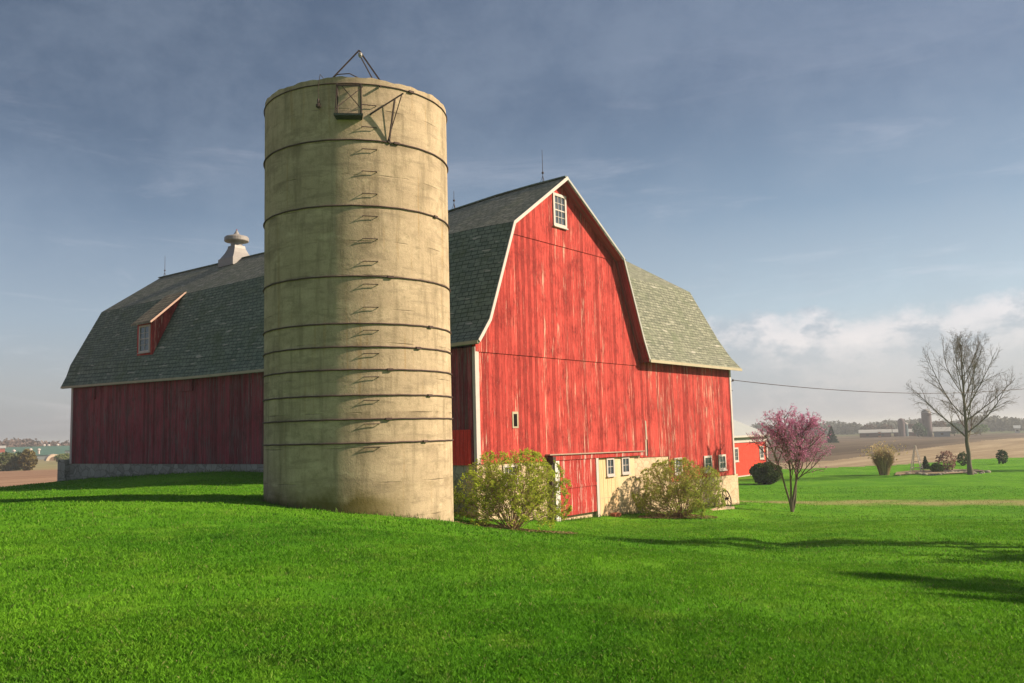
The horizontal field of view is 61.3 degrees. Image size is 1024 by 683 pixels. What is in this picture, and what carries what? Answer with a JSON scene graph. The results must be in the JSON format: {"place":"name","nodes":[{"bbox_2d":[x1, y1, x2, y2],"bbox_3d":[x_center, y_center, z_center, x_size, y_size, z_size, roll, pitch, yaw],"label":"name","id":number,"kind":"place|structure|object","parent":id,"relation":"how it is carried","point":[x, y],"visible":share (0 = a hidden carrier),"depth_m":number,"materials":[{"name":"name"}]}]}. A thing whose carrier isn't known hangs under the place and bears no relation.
{"place":"outdoors","nodes":[
{"label":"outdoors","id":0,"kind":"place"},
{"bbox_2d":[0,469,57,486],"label":"tilled ground","id":1,"kind":"structure","parent":0,"point":[11,478],"depth_m":149.51,"materials":[{"name":"soil"}]},
{"bbox_2d":[17,448,37,470],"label":"field bush","id":2,"kind":"object","parent":1,"relation":"on","point":[27,459],"visible":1,"depth_m":196.57,"materials":[{"name":"brown plant"}]},
{"bbox_2d":[0,460,57,470],"bbox_3d":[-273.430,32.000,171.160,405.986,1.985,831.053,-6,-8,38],"label":"dry meadow","id":3,"kind":"structure","parent":0,"point":[44,465],"depth_m":249.04,"materials":[{"name":"beige plant"}]},
{"bbox_2d":[0,452,20,470],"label":"field bush","id":4,"kind":"object","parent":3,"relation":"on","point":[7,463],"visible":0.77,"depth_m":197.58,"materials":[{"name":"green plant"}]},
{"bbox_2d":[54,453,69,461],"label":"field bush","id":5,"kind":"object","parent":3,"relation":"on","point":[63,456],"visible":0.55,"depth_m":289.08,"materials":[{"name":"green plant"}]},
{"bbox_2d":[44,454,57,460],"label":"hoop building","id":6,"kind":"structure","parent":0,"point":[49,457],"depth_m":394.60,"materials":[{"name":"beige fabric"}]},
{"bbox_2d":[73,469,747,521],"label":"tall grass","id":7,"kind":"structure","parent":0,"point":[439,519],"depth_m":33.12,"materials":[{"name":"green plant"}]},
{"bbox_2d":[0,458,1023,682],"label":"lawn","id":8,"kind":"structure","parent":0,"point":[1010,472],"depth_m":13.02,"materials":[{"name":"green plant"}]},
{"bbox_2d":[262,50,453,521],"bbox_3d":[-3.916,-0.774,22.322,4.911,12.140,4.778,-6,-8,38],"label":"silo","id":9,"kind":"object","parent":8,"relation":"on","point":[356,377],"visible":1,"depth_m":20.39,"materials":[{"name":"concrete"}]},
{"bbox_2d":[57,159,741,520],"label":"barn","id":10,"kind":"structure","parent":8,"relation":"on","point":[592,361],"depth_m":37.26,"materials":[{"name":"red wood"}]},
{"bbox_2d":[502,465,519,484],"bbox_3d":[-0.040,4.695,30.327,0.090,0.735,0.860,-6,-8,38],"label":"window","id":11,"kind":"structure","parent":10,"relation":"in","point":[512,466],"depth_m":30.26,"materials":[{"name":"white paint"}]},
{"bbox_2d":[552,192,567,229],"bbox_3d":[1.896,-5.131,34.025,0.090,1.365,0.940,-6,-8,38],"label":"window","id":12,"kind":"structure","parent":10,"relation":"in","point":[559,206],"depth_m":34.03,"materials":[{"name":"white paint"}]},
{"bbox_2d":[558,458,596,515],"bbox_3d":[2.560,5.586,33.396,0.100,2.120,2.520,-6,-8,38],"label":"door","id":13,"kind":"structure","parent":10,"relation":"in","point":[581,473],"depth_m":33.48,"materials":[{"name":"red wood"}]},
{"bbox_2d":[606,457,615,476],"bbox_3d":[4.048,5.153,35.405,0.090,0.775,0.630,-6,-8,38],"label":"window","id":14,"kind":"structure","parent":10,"relation":"in","point":[610,463],"depth_m":35.41,"materials":[{"name":"white paint"}]},
{"bbox_2d":[621,456,630,474],"bbox_3d":[4.800,5.227,36.389,0.090,0.755,0.670,-6,-8,38],"label":"window","id":15,"kind":"structure","parent":10,"relation":"in","point":[625,461],"depth_m":36.40,"materials":[{"name":"white paint"}]},
{"bbox_2d":[674,457,682,474],"bbox_3d":[7.738,5.793,40.100,0.090,0.795,0.790,-6,-8,38],"label":"window","id":16,"kind":"structure","parent":10,"relation":"in","point":[678,464],"depth_m":40.05,"materials":[{"name":"white paint"}]},
{"bbox_2d":[703,455,712,472],"bbox_3d":[9.669,6.041,42.544,0.090,0.835,0.900,-6,-8,38],"label":"window","id":17,"kind":"structure","parent":10,"relation":"in","point":[707,459],"depth_m":42.57,"materials":[{"name":"white paint"}]},
{"bbox_2d":[718,454,726,470],"bbox_3d":[10.688,6.145,43.838,0.090,0.825,0.880,-6,-8,38],"label":"window","id":18,"kind":"structure","parent":10,"relation":"in","point":[721,458],"depth_m":43.84,"materials":[{"name":"white paint"}]},
{"bbox_2d":[453,447,572,531],"bbox_3d":[0.018,4.488,26.242,3.774,2.509,3.786,-6,-8,38],"label":"shrub","id":19,"kind":"object","parent":8,"relation":"on","point":[495,491],"visible":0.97,"depth_m":25.72,"materials":[{"name":"green plant"}]},
{"bbox_2d":[454,521,577,533],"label":"dead leaves","id":20,"kind":"object","parent":8,"relation":"on","point":[501,527],"visible":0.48,"depth_m":26.04,"materials":[{"name":"brown plant"}]},
{"bbox_2d":[610,512,620,516],"bbox_3d":[4.174,6.996,34.863,0.240,0.160,0.480,-6,-8,38],"label":"clay block","id":21,"kind":"object","parent":8,"relation":"on","point":[616,514],"depth_m":34.73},
{"bbox_2d":[638,512,716,518],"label":"dead leaves","id":22,"kind":"object","parent":8,"relation":"on","point":[659,516],"visible":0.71,"depth_m":35.51,"materials":[{"name":"brown plant"}]},
{"bbox_2d":[631,457,725,518],"bbox_3d":[7.005,6.090,36.078,3.990,2.498,4.033,-6,-8,38],"label":"shrub","id":23,"kind":"object","parent":8,"relation":"on","point":[696,502],"visible":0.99,"depth_m":35.49,"materials":[{"name":"green plant"}]},
{"bbox_2d":[712,506,734,509],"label":"stone slab","id":24,"kind":"structure","parent":8,"relation":"on","point":[726,507],"depth_m":41.35,"materials":[{"name":"beige stone"}]},
{"bbox_2d":[722,490,731,505],"bbox_3d":[10.688,7.809,42.995,0.261,0.873,0.900,-6,-8,38],"label":"spoked wheel","id":25,"kind":"object","parent":8,"relation":"on","point":[727,498],"visible":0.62,"depth_m":43.03,"materials":[{"name":"metal"}]},
{"bbox_2d":[733,420,767,476],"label":"outbuilding","id":26,"kind":"structure","parent":8,"relation":"on","point":[747,456],"depth_m":89.91,"materials":[{"name":"red"}]},
{"bbox_2d":[735,447,738,461],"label":"window","id":27,"kind":"structure","parent":26,"relation":"in","point":[736,449],"depth_m":87.56,"materials":[{"name":"white paint"}]},
{"bbox_2d":[759,446,763,459],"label":"window","id":28,"kind":"structure","parent":26,"relation":"in","point":[761,454],"depth_m":92.53,"materials":[{"name":"white paint"}]},
{"bbox_2d":[749,461,782,484],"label":"round bush","id":29,"kind":"object","parent":8,"relation":"on","point":[764,473],"visible":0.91,"depth_m":74.89,"materials":[{"name":"green plant"}]},
{"bbox_2d":[745,403,834,511],"bbox_3d":[13.853,5.729,42.448,3.976,5.397,4.435,-6,-8,38],"label":"redbud tree","id":30,"kind":"object","parent":8,"relation":"on","point":[792,432],"visible":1,"depth_m":42.37,"materials":[{"name":"pink plant"}]},
{"bbox_2d":[895,469,985,474],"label":"garden bed","id":31,"kind":"object","parent":8,"relation":"on","point":[925,471],"visible":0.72,"depth_m":86.47,"materials":[{"name":"brown soil"}]},
{"bbox_2d":[910,445,923,471],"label":"garden obelisk","id":32,"kind":"object","parent":31,"relation":"on","point":[917,455],"visible":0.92,"depth_m":87.29,"materials":[{"name":"white paint"}]},
{"bbox_2d":[921,456,929,468],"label":"garden shrub","id":33,"kind":"object","parent":31,"relation":"on","point":[925,464],"visible":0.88,"depth_m":94.82,"materials":[{"name":"green plant"}]},
{"bbox_2d":[929,462,944,471],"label":"garden shrub","id":34,"kind":"object","parent":31,"relation":"on","point":[934,466],"visible":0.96,"depth_m":86.13,"materials":[{"name":"green plant"}]},
{"bbox_2d":[935,450,955,469],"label":"garden shrub","id":35,"kind":"object","parent":31,"relation":"on","point":[949,461],"visible":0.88,"depth_m":89.39,"materials":[{"name":"brown plant"}]},
{"bbox_2d":[956,451,966,465],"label":"garden shrub","id":36,"kind":"object","parent":8,"relation":"on","point":[959,459],"visible":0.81,"depth_m":100.25,"materials":[{"name":"green plant"}]},
{"bbox_2d":[906,328,1021,474],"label":"bare tree","id":37,"kind":"object","parent":8,"relation":"on","point":[964,409],"visible":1,"depth_m":81.91,"materials":[{"name":"grey plant"}]},
{"bbox_2d":[995,449,1007,463],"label":"garden shrub","id":38,"kind":"object","parent":8,"relation":"on","point":[1002,454],"visible":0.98,"depth_m":101.87,"materials":[{"name":"green plant"}]},
{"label":"utility pole","id":39,"kind":"object","parent":8,"relation":"on","visible":0},
{"bbox_2d":[734,380,1018,393],"bbox_3d":[30.048,2.837,58.674,44.958,1.424,0.033,3,-7,-35],"label":"power line","id":40,"kind":"object","parent":39,"relation":"attached to","point":[863,391],"visible":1,"depth_m":51.84,"materials":[{"name":"metal"}]},
{"bbox_2d":[0,0,1023,443],"label":"sky","id":41,"kind":"structure","parent":0,"point":[836,187],"materials":[{"name":"blue"}]},
{"bbox_2d":[860,441,907,474],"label":"ornamental grass","id":42,"kind":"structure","parent":0,"point":[882,460],"depth_m":84.33,"materials":[{"name":"beige plant"}]},
{"bbox_2d":[766,433,1023,462],"bbox_3d":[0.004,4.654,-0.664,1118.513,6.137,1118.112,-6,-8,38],"label":"plowed field","id":43,"kind":"structure","parent":0,"point":[847,447],"depth_m":268.61,"materials":[{"name":"soil"}]},
{"bbox_2d":[33,449,64,459],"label":"poultry shed","id":44,"kind":"structure","parent":43,"relation":"on","point":[43,454],"depth_m":457.59,"materials":[{"name":"teal metal"}]},
{"bbox_2d":[826,426,838,442],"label":"evergreen tree","id":45,"kind":"object","parent":43,"relation":"on","point":[833,438],"visible":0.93,"depth_m":306.97,"materials":[{"name":"green plant"}]},
{"bbox_2d":[858,429,891,437],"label":"farm shed","id":46,"kind":"structure","parent":43,"relation":"on","point":[874,433],"depth_m":459.61,"materials":[{"name":"white"}]},
{"bbox_2d":[877,429,881,437],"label":"farmhouse","id":47,"kind":"object","parent":43,"relation":"on","point":[879,431],"visible":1,"depth_m":444.27,"materials":[{"name":"white brick"}]},
{"bbox_2d":[898,418,905,436],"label":"farm silo","id":48,"kind":"object","parent":43,"relation":"on","point":[901,427],"visible":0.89,"depth_m":461.76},
{"bbox_2d":[892,429,915,435],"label":"farm shed","id":49,"kind":"structure","parent":43,"relation":"on","point":[910,431],"depth_m":472.61,"materials":[{"name":"white metal"}]},
{"bbox_2d":[905,422,908,435],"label":"farm silo","id":50,"kind":"object","parent":43,"relation":"on","point":[906,429],"visible":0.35,"depth_m":466.37,"materials":[{"name":"metal"}]},
{"bbox_2d":[912,422,924,436],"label":"distant tree","id":51,"kind":"object","parent":43,"relation":"on","point":[915,427],"visible":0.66,"depth_m":422.81,"materials":[{"name":"grey plant"}]},
{"bbox_2d":[917,427,927,436],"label":"distant tree","id":52,"kind":"object","parent":43,"relation":"on","point":[923,431],"visible":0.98,"depth_m":417.29,"materials":[{"name":"grey plant"}]},
{"bbox_2d":[921,409,932,436],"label":"farm silo","id":53,"kind":"object","parent":43,"relation":"on","point":[926,421],"visible":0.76,"depth_m":429.34,"materials":[{"name":"metal"}]},
{"bbox_2d":[932,419,946,427],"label":"distant tree","id":54,"kind":"object","parent":43,"relation":"on","point":[939,424],"visible":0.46,"depth_m":463.68,"materials":[{"name":"grey plant"}]},
{"bbox_2d":[933,427,950,436],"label":"farm shed","id":55,"kind":"structure","parent":43,"relation":"on","point":[941,431],"depth_m":419.49,"materials":[{"name":"white metal"}]},
{"bbox_2d":[947,422,963,435],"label":"distant tree","id":56,"kind":"object","parent":43,"relation":"on","point":[953,429],"visible":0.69,"depth_m":424.30,"materials":[{"name":"grey plant"}]},
{"bbox_2d":[956,421,970,434],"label":"distant tree","id":57,"kind":"object","parent":43,"relation":"on","point":[963,432],"visible":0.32,"depth_m":440.61,"materials":[{"name":"grey plant"}]},
{"bbox_2d":[972,424,990,433],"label":"distant tree","id":58,"kind":"object","parent":43,"relation":"on","point":[983,427],"visible":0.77,"depth_m":453.78,"materials":[{"name":"grey plant"}]},
{"bbox_2d":[768,425,1023,437],"bbox_3d":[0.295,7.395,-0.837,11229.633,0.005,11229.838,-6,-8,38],"label":"distant land","id":59,"kind":"structure","parent":0,"point":[892,434],"depth_m":548.52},
{"bbox_2d":[0,446,5,452],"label":"farm shed","id":60,"kind":"structure","parent":59,"relation":"on","point":[2,448],"depth_m":479.87,"materials":[{"name":"red brick"}]},
{"bbox_2d":[0,437,69,446],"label":"woods","id":61,"kind":"object","parent":59,"relation":"on","point":[15,442],"visible":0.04,"depth_m":592.46,"materials":[{"name":"brown plant"}]},
{"bbox_2d":[5,446,69,453],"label":"poultry shed","id":62,"kind":"structure","parent":59,"relation":"on","point":[21,449],"depth_m":500.87,"materials":[{"name":"teal metal"}]},
{"bbox_2d":[860,423,877,429],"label":"distant tree","id":63,"kind":"object","parent":59,"relation":"on","point":[870,427],"visible":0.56,"depth_m":514.47,"materials":[{"name":"grey plant"}]},
{"bbox_2d":[878,423,893,428],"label":"distant tree","id":64,"kind":"object","parent":59,"relation":"on","point":[884,426],"visible":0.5,"depth_m":510.70,"materials":[{"name":"grey plant"}]},
{"bbox_2d":[751,414,1023,435],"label":"woods","id":65,"kind":"object","parent":59,"relation":"on","point":[996,423],"visible":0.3,"depth_m":608.90,"materials":[{"name":"grey plant"}]},
{"bbox_2d":[1013,425,1020,432],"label":"farmhouse","id":66,"kind":"object","parent":59,"relation":"on","point":[1017,428],"visible":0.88,"depth_m":481.85,"materials":[{"name":"white metal"}]},
{"bbox_2d":[774,438,1023,468],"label":"stubble field","id":67,"kind":"structure","parent":0,"point":[1012,448],"depth_m":151.54,"materials":[{"name":"beige plant"}]}
]}

